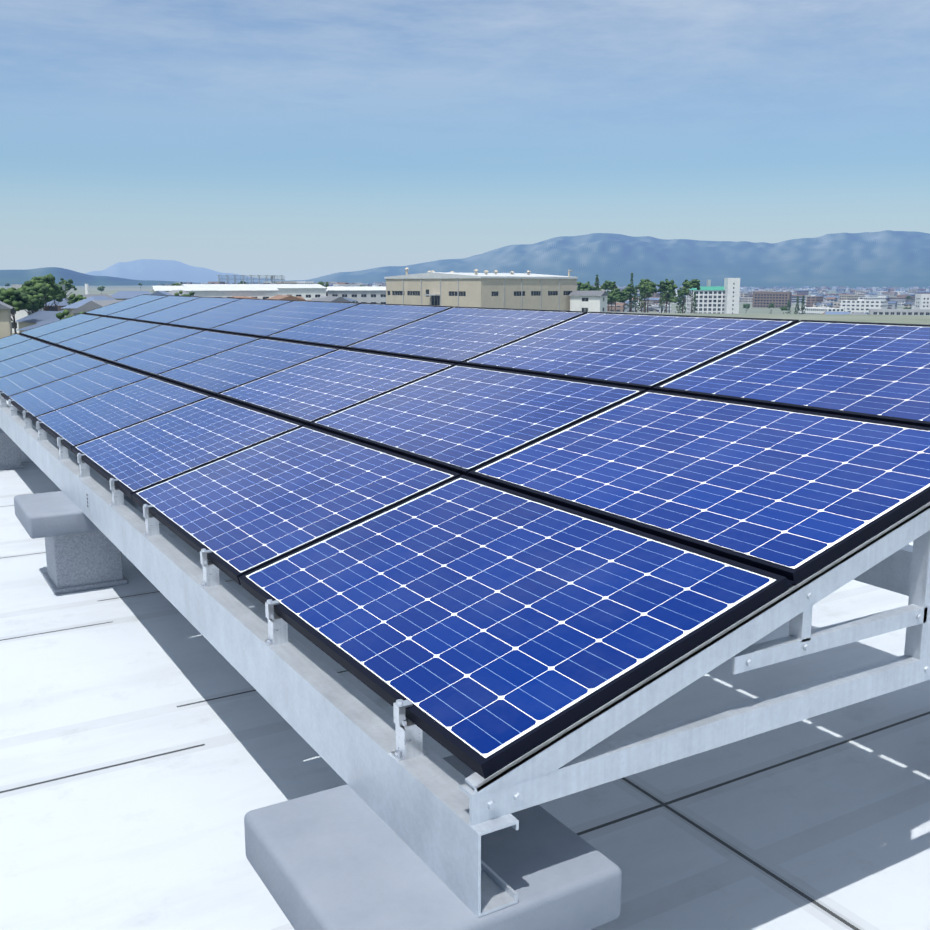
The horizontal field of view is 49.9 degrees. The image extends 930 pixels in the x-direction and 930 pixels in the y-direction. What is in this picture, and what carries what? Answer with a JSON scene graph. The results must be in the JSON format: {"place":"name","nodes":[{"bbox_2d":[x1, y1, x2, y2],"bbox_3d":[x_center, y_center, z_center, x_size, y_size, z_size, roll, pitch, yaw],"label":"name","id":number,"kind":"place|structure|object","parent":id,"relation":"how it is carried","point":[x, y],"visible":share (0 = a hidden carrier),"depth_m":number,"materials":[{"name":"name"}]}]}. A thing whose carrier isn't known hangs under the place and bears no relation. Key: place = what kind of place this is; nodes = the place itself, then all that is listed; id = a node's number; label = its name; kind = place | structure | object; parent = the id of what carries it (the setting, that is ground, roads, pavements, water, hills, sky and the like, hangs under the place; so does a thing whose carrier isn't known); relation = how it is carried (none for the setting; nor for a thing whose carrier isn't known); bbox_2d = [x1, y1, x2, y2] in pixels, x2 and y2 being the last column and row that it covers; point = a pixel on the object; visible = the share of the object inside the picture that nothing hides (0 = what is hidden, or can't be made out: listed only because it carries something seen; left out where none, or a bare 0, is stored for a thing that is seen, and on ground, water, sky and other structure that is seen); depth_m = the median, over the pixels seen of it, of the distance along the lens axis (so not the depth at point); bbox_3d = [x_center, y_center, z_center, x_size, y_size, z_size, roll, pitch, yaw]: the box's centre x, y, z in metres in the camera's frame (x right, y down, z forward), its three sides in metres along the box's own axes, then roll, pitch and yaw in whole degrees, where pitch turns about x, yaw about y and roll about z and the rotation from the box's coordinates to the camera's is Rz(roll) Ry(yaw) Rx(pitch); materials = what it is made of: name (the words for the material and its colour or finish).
{"place":"outdoors","nodes":[
{"label":"outdoors","id":0,"kind":"place"},
{"bbox_2d":[0,301,12,337],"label":"house","id":1,"kind":"structure","parent":0,"point":[5,323],"depth_m":154.68,"materials":[{"name":"beige paint"}]},
{"bbox_2d":[10,307,42,332],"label":"house","id":2,"kind":"structure","parent":0,"point":[20,314],"depth_m":202.68,"materials":[{"name":"beige paint"}]},
{"bbox_2d":[15,311,64,332],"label":"house","id":3,"kind":"structure","parent":0,"point":[35,318],"depth_m":175.98,"materials":[{"name":"grey tile"}]},
{"bbox_2d":[18,317,64,331],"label":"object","id":4,"kind":"structure","parent":0,"point":[38,324],"depth_m":146.10,"materials":[{"name":"blue glass"}]},
{"bbox_2d":[62,296,114,316],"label":"house","id":5,"kind":"structure","parent":0,"point":[72,307],"depth_m":166.92,"materials":[{"name":"grey tile"}]},
{"bbox_2d":[70,300,122,315],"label":"house","id":6,"kind":"structure","parent":0,"point":[91,305],"depth_m":140.37,"materials":[{"name":"grey tile"}]},
{"bbox_2d":[0,267,249,285],"bbox_3d":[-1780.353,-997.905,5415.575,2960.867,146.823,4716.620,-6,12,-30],"label":"hills","id":7,"kind":"structure","parent":0,"point":[15,277],"depth_m":4853.59,"materials":[{"name":"blue"}]},
{"bbox_2d":[84,259,286,282],"bbox_3d":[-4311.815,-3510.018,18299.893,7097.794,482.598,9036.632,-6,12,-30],"label":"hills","id":8,"kind":"structure","parent":0,"point":[158,270],"depth_m":16632.99,"materials":[{"name":"blue"}]},
{"bbox_2d":[244,755,621,929],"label":"concrete block","id":9,"kind":"structure","parent":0,"point":[344,857],"depth_m":2.37,"materials":[{"name":"grey concrete"}]},
{"bbox_2d":[0,285,929,334],"bbox_3d":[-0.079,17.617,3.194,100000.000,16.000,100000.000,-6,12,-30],"label":"terrain","id":10,"kind":"structure","parent":0,"point":[754,312],"depth_m":326.94,"materials":[{"name":"grey"}]},
{"bbox_2d":[11,285,65,298],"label":"block","id":11,"kind":"structure","parent":10,"relation":"on","point":[20,286],"depth_m":294.56,"materials":[{"name":"grey concrete"}]},
{"bbox_2d":[0,273,85,333],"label":"trees","id":12,"kind":"object","parent":10,"relation":"on","point":[35,294],"visible":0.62,"depth_m":192.14,"materials":[{"name":"plant"}]},
{"bbox_2d":[85,284,88,293],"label":"white stack","id":13,"kind":"object","parent":10,"relation":"on","point":[86,288],"visible":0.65,"depth_m":553.06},
{"bbox_2d":[111,291,151,299],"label":"house","id":14,"kind":"structure","parent":10,"relation":"on","point":[121,295],"depth_m":262.84,"materials":[{"name":"grey tile"}]},
{"bbox_2d":[150,291,171,294],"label":"house","id":15,"kind":"structure","parent":10,"relation":"on","point":[160,293],"depth_m":236.43,"materials":[{"name":"grey tile"}]},
{"bbox_2d":[167,290,195,295],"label":"house","id":16,"kind":"structure","parent":10,"relation":"on","point":[172,292],"depth_m":304.67,"materials":[{"name":"white concrete"}]},
{"bbox_2d":[151,286,277,298],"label":"warehouse","id":17,"kind":"structure","parent":10,"relation":"on","point":[262,292],"depth_m":338.66,"materials":[{"name":"white metal"}]},
{"bbox_2d":[218,275,284,283],"bbox_3d":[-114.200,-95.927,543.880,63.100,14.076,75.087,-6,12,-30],"label":"rooftop railing","id":18,"kind":"object","parent":10,"relation":"on","point":[252,279],"visible":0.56,"depth_m":512.63,"materials":[{"name":"metal"}]},
{"bbox_2d":[181,284,325,299],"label":"warehouse","id":19,"kind":"structure","parent":10,"relation":"on","point":[307,291],"depth_m":404.24,"materials":[{"name":"white metal"}]},
{"bbox_2d":[327,286,385,303],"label":"shed","id":20,"kind":"structure","parent":10,"relation":"on","point":[368,294],"depth_m":416.24,"materials":[{"name":"white metal"}]},
{"bbox_2d":[5,278,910,313],"bbox_3d":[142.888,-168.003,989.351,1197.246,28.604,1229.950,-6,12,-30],"label":"distant buildings","id":21,"kind":"structure","parent":10,"relation":"on","point":[68,284],"depth_m":514.15,"materials":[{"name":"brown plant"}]},
{"bbox_2d":[384,268,577,310],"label":"factory hall","id":22,"kind":"structure","parent":10,"relation":"on","point":[527,290],"depth_m":310.08,"materials":[{"name":"beige concrete"}]},
{"bbox_2d":[43,281,929,314],"bbox_3d":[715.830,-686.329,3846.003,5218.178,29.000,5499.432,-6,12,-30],"label":"town blocks","id":23,"kind":"structure","parent":10,"relation":"on","point":[854,301],"depth_m":1048.50,"materials":[{"name":"grey concrete"}]},
{"bbox_2d":[568,291,608,311],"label":"house","id":24,"kind":"structure","parent":10,"relation":"on","point":[591,301],"depth_m":320.13,"materials":[{"name":"white paint"}]},
{"bbox_2d":[577,273,804,313],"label":"trees","id":25,"kind":"object","parent":10,"relation":"on","point":[647,288],"visible":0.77,"depth_m":398.40,"materials":[{"name":"green plant"}]},
{"bbox_2d":[686,286,724,313],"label":"white flats","id":26,"kind":"structure","parent":10,"relation":"on","point":[710,299],"depth_m":722.00,"materials":[{"name":"white concrete"}]},
{"bbox_2d":[752,292,791,307],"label":"brown flats","id":27,"kind":"structure","parent":10,"relation":"on","point":[766,299],"depth_m":1079.77,"materials":[{"name":"clear concrete"}]},
{"bbox_2d":[869,309,929,315],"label":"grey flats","id":28,"kind":"structure","parent":10,"relation":"on","point":[925,312],"depth_m":558.25,"materials":[{"name":"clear concrete"}]},
{"bbox_2d":[0,0,929,280],"label":"sky","id":29,"kind":"structure","parent":0,"point":[293,139],"materials":[{"name":"blue"}]},
{"bbox_2d":[246,230,929,287],"bbox_3d":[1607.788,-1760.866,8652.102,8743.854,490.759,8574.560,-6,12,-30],"label":"hills","id":30,"kind":"structure","parent":0,"point":[887,258],"depth_m":7194.01,"materials":[{"name":"blue"}]},
{"bbox_2d":[724,278,739,313],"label":"tower building","id":31,"kind":"structure","parent":0,"point":[732,292],"depth_m":717.41,"materials":[{"name":"white concrete"}]},
{"bbox_2d":[914,294,929,308],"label":"building","id":32,"kind":"structure","parent":0,"point":[922,301],"depth_m":805.44,"materials":[{"name":"clear concrete"}]},
{"bbox_3d":[-0.103,1.270,2.565,0.450,0.392,0.450,-6,12,-30],"label":"footing","id":33,"kind":"object","parent":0,"visible":0},
{"bbox_2d":[0,404,518,916],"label":"beam","id":34,"kind":"structure","parent":33,"relation":"on","point":[344,728],"depth_m":2.95,"materials":[{"name":"metal"}]},
{"bbox_2d":[0,392,8,406],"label":"module clamp","id":35,"kind":"object","parent":34,"relation":"on","point":[3,402],"visible":0.85,"depth_m":9.54,"materials":[{"name":"metal"}]},
{"bbox_2d":[8,399,18,415],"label":"module clamp","id":36,"kind":"object","parent":34,"relation":"on","point":[13,410],"visible":0.92,"depth_m":8.91,"materials":[{"name":"metal"}]},
{"bbox_2d":[0,339,51,360],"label":"solar module","id":37,"kind":"object","parent":34,"relation":"on","point":[17,349],"visible":0.76,"depth_m":12.96,"materials":[{"name":"blue"}]},
{"bbox_2d":[23,410,33,428],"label":"module clamp","id":38,"kind":"object","parent":34,"relation":"on","point":[28,422],"visible":0.88,"depth_m":8.13,"materials":[{"name":"metal"}]},
{"bbox_2d":[36,421,48,440],"bbox_3d":[-3.183,-0.259,7.521,0.080,0.148,0.050,-6,12,-30],"label":"module clamp","id":39,"kind":"object","parent":34,"relation":"on","point":[42,435],"visible":0.9,"depth_m":7.50,"materials":[{"name":"metal"}]},
{"bbox_2d":[57,437,70,459],"bbox_3d":[-2.706,-0.116,6.735,0.080,0.148,0.050,-6,12,-30],"label":"module clamp","id":40,"kind":"object","parent":34,"relation":"on","point":[63,451],"visible":0.94,"depth_m":6.72,"materials":[{"name":"metal"}]},
{"bbox_2d":[6,363,151,421],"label":"solar module","id":41,"kind":"object","parent":34,"relation":"on","point":[64,392],"visible":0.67,"depth_m":8.65,"materials":[{"name":"blue"}]},
{"bbox_2d":[77,453,92,477],"bbox_3d":[-2.328,-0.002,6.110,0.080,0.148,0.050,-6,12,-30],"label":"module clamp","id":42,"kind":"object","parent":34,"relation":"on","point":[84,467],"visible":0.92,"depth_m":6.09,"materials":[{"name":"metal"}]},
{"bbox_2d":[86,492,89,510],"bbox_3d":[-2.209,0.211,5.854,0.005,0.100,0.080,-6,12,-30],"label":"splice plate","id":43,"kind":"object","parent":34,"relation":"attached to","point":[87,501],"visible":1,"depth_m":5.84,"materials":[{"name":"metal"}]},
{"bbox_2d":[109,478,126,506],"bbox_3d":[-1.851,0.141,5.324,0.080,0.148,0.050,-6,12,-30],"label":"module clamp","id":44,"kind":"object","parent":34,"relation":"on","point":[117,497],"visible":0.88,"depth_m":5.31,"materials":[{"name":"metal"}]},
{"bbox_2d":[143,504,161,536],"bbox_3d":[-1.472,0.254,4.698,0.080,0.148,0.050,-6,12,-30],"label":"module clamp","id":45,"kind":"object","parent":34,"relation":"on","point":[152,525],"visible":0.88,"depth_m":4.68,"materials":[{"name":"metal"}]},
{"bbox_2d":[199,548,222,587],"bbox_3d":[-0.996,0.397,3.912,0.080,0.148,0.050,-6,12,-30],"label":"module clamp","id":46,"kind":"object","parent":34,"relation":"on","point":[210,574],"visible":0.92,"depth_m":3.90,"materials":[{"name":"metal"}]},
{"bbox_2d":[264,599,291,645],"bbox_3d":[-0.617,0.511,3.287,0.080,0.148,0.050,-6,12,-30],"label":"module clamp","id":47,"kind":"object","parent":34,"relation":"on","point":[277,630],"visible":0.92,"depth_m":3.27,"materials":[{"name":"metal"}]},
{"bbox_2d":[131,425,460,584],"bbox_3d":[-0.837,0.109,4.507,0.975,0.040,1.650,-24,21,-25],"label":"solar module","id":48,"kind":"object","parent":34,"relation":"on","point":[238,514],"visible":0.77,"depth_m":4.33,"materials":[{"name":"blue"}]},
{"bbox_2d":[390,699,427,761],"bbox_3d":[-0.141,0.654,2.501,0.080,0.148,0.050,-6,12,-30],"label":"module clamp","id":49,"kind":"object","parent":34,"relation":"on","point":[409,739],"visible":0.94,"depth_m":2.48,"materials":[{"name":"metal"}]},
{"bbox_2d":[460,502,929,825],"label":"rack frame","id":50,"kind":"object","parent":34,"relation":"on","point":[571,759],"visible":1,"depth_m":2.57,"materials":[{"name":"metal"}]},
{"bbox_2d":[239,475,787,778],"bbox_3d":[0.018,0.365,3.095,0.975,0.040,1.650,-24,21,-25],"label":"solar module","id":51,"kind":"object","parent":50,"relation":"on","point":[486,629],"visible":1,"depth_m":2.82,"materials":[{"name":"blue"}]},
{"bbox_2d":[787,579,794,586],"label":"row joint trim","id":52,"kind":"structure","parent":51,"relation":"on","point":[790,582],"depth_m":2.62,"materials":[{"name":"black metal"}]},
{"bbox_3d":[-2.482,-0.433,11.937,0.450,0.392,0.450,-6,12,-30],"label":"footing","id":53,"kind":"object","parent":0,"visible":0},
{"bbox_2d":[853,544,912,595],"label":"beam","id":54,"kind":"structure","parent":53,"relation":"on","point":[892,572],"depth_m":4.49,"materials":[{"name":"metal"}]},
{"bbox_3d":[-3.795,-1.362,11.355,2.712,0.949,0.062,-6,12,-30],"label":"rack frame","id":55,"kind":"object","parent":54,"relation":"on","visible":0},
{"bbox_2d":[0,345,76,377],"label":"solar module","id":56,"kind":"object","parent":55,"relation":"on","point":[28,360],"visible":0.81,"depth_m":11.51,"materials":[{"name":"blue"}]},
{"bbox_2d":[0,353,108,400],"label":"solar module","id":57,"kind":"object","parent":55,"relation":"on","point":[39,375],"visible":0.77,"depth_m":10.05,"materials":[{"name":"blue"}]},
{"bbox_3d":[-2.934,-0.805,9.010,0.086,0.113,14.930,-6,12,-30],"label":"purlin","id":58,"kind":"object","parent":55,"relation":"on","visible":0},
{"bbox_2d":[19,313,102,338],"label":"solar module","id":59,"kind":"object","parent":58,"relation":"on","point":[33,333],"visible":0.71,"depth_m":14.77,"materials":[{"name":"blue"}]},
{"bbox_2d":[35,316,127,344],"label":"solar module","id":60,"kind":"object","parent":58,"relation":"on","point":[71,332],"visible":0.69,"depth_m":13.35,"materials":[{"name":"blue"}]},
{"bbox_2d":[55,320,162,352],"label":"solar module","id":61,"kind":"object","parent":58,"relation":"on","point":[78,344],"visible":0.69,"depth_m":11.93,"materials":[{"name":"blue"}]},
{"bbox_2d":[80,324,204,363],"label":"solar module","id":62,"kind":"object","parent":58,"relation":"on","point":[126,346],"visible":0.73,"depth_m":10.51,"materials":[{"name":"blue"}]},
{"bbox_2d":[112,330,260,376],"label":"solar module","id":63,"kind":"object","parent":58,"relation":"on","point":[154,361],"visible":0.73,"depth_m":9.08,"materials":[{"name":"blue"}]},
{"bbox_2d":[155,338,339,396],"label":"solar module","id":64,"kind":"object","parent":58,"relation":"on","point":[216,374],"visible":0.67,"depth_m":7.65,"materials":[{"name":"blue"}]},
{"bbox_2d":[217,348,455,425],"bbox_3d":[-0.870,-0.520,6.349,0.975,0.040,1.650,-24,21,-25],"label":"solar module","id":65,"kind":"object","parent":58,"relation":"on","point":[308,392],"visible":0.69,"depth_m":6.22,"materials":[{"name":"blue"}]},
{"bbox_2d":[310,364,645,475],"bbox_3d":[-0.015,-0.263,4.937,0.975,0.040,1.650,-24,21,-25],"label":"solar module","id":66,"kind":"object","parent":58,"relation":"on","point":[460,419],"visible":0.79,"depth_m":4.77,"materials":[{"name":"blue"}]},
{"bbox_2d":[468,390,929,585],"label":"solar module","id":67,"kind":"object","parent":58,"relation":"on","point":[797,496],"visible":0.92,"depth_m":3.32,"materials":[{"name":"blue"}]},
{"bbox_3d":[-2.112,-1.177,9.441,0.086,0.113,14.930,-6,12,-30],"label":"purlin","id":68,"kind":"object","parent":55,"relation":"on","visible":0},
{"bbox_2d":[83,294,168,315],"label":"solar module","id":69,"kind":"object","parent":68,"relation":"on","point":[123,305],"visible":0.67,"depth_m":15.20,"materials":[{"name":"blue"}]},
{"bbox_2d":[106,295,199,319],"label":"solar module","id":70,"kind":"object","parent":68,"relation":"on","point":[131,313],"visible":0.69,"depth_m":13.78,"materials":[{"name":"blue"}]},
{"bbox_2d":[132,297,242,324],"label":"solar module","id":71,"kind":"object","parent":68,"relation":"on","point":[183,310],"visible":0.75,"depth_m":12.37,"materials":[{"name":"blue"}]},
{"bbox_2d":[166,298,293,329],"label":"solar module","id":72,"kind":"object","parent":68,"relation":"on","point":[224,314],"visible":0.75,"depth_m":10.95,"materials":[{"name":"blue"}]},
{"bbox_2d":[209,300,360,337],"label":"solar module","id":73,"kind":"object","parent":68,"relation":"on","point":[276,319],"visible":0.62,"depth_m":9.52,"materials":[{"name":"blue"}]},
{"bbox_2d":[266,303,453,348],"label":"solar module","id":74,"kind":"object","parent":68,"relation":"on","point":[351,325],"visible":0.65,"depth_m":8.09,"materials":[{"name":"blue"}]},
{"bbox_2d":[344,306,586,364],"bbox_3d":[-0.048,-0.892,6.779,0.975,0.040,1.650,-24,21,-25],"label":"solar module","id":75,"kind":"object","parent":68,"relation":"on","point":[456,335],"visible":0.73,"depth_m":6.66,"materials":[{"name":"blue"}]},
{"bbox_2d":[462,312,798,390],"bbox_3d":[0.807,-0.635,5.368,0.975,0.040,1.650,-24,21,-25],"label":"solar module","id":76,"kind":"object","parent":68,"relation":"on","point":[644,351],"visible":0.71,"depth_m":5.21,"materials":[{"name":"blue"}]},
{"bbox_2d":[653,320,929,427],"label":"solar module","id":77,"kind":"object","parent":68,"relation":"on","point":[873,371],"visible":0.85,"depth_m":4.11,"materials":[{"name":"blue"}]},
{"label":"building walls","id":78,"kind":"object","parent":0,"visible":0},
{"bbox_2d":[0,397,929,929],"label":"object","id":79,"kind":"structure","parent":78,"relation":"on","point":[154,747],"depth_m":3.85,"materials":[{"name":"white concrete"}]},
{"bbox_2d":[0,433,24,469],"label":"concrete pedestal","id":80,"kind":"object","parent":79,"relation":"on","point":[10,454],"depth_m":10.39,"materials":[{"name":"grey concrete"}]},
{"bbox_2d":[0,411,35,432],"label":"footing cap","id":81,"kind":"object","parent":80,"relation":"on","point":[20,413],"visible":0.04,"depth_m":10.32,"materials":[{"name":"grey concrete"}]},
{"bbox_2d":[43,531,127,593],"bbox_3d":[-2.474,0.559,6.478,0.450,0.392,0.450,-6,12,-30],"label":"concrete pedestal","id":82,"kind":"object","parent":79,"relation":"on","point":[83,561],"depth_m":6.31,"materials":[{"name":"grey concrete"}]},
{"bbox_2d":[14,486,142,538],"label":"concrete block","id":83,"kind":"structure","parent":82,"relation":"on","point":[48,514],"depth_m":6.10,"materials":[{"name":"grey concrete"}]},
{"bbox_3d":[-1.235,-0.594,7.129,2.712,0.949,0.062,-6,12,-30],"label":"rack frame","id":84,"kind":"object","parent":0,"visible":0},
{"bbox_2d":[33,376,211,451],"bbox_3d":[-2.547,-0.404,7.329,0.975,0.040,1.650,-24,21,-25],"label":"solar module","id":85,"kind":"object","parent":84,"relation":"on","point":[89,419],"visible":0.73,"depth_m":7.22,"materials":[{"name":"blue"}]},
{"bbox_2d":[71,396,303,499],"bbox_3d":[-1.692,-0.148,5.918,0.975,0.040,1.650,-24,21,-25],"label":"solar module","id":86,"kind":"object","parent":84,"relation":"on","point":[137,457],"visible":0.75,"depth_m":5.78,"materials":[{"name":"blue"}]},
{"bbox_3d":[-6.355,-2.130,15.580,2.712,0.949,0.062,-6,12,-30],"label":"rack frame","id":87,"kind":"object","parent":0,"visible":0},
{"bbox_2d":[0,333,32,348],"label":"solar module","id":88,"kind":"object","parent":87,"relation":"on","point":[13,339],"visible":0.75,"depth_m":14.39,"materials":[{"name":"blue"}]}
]}

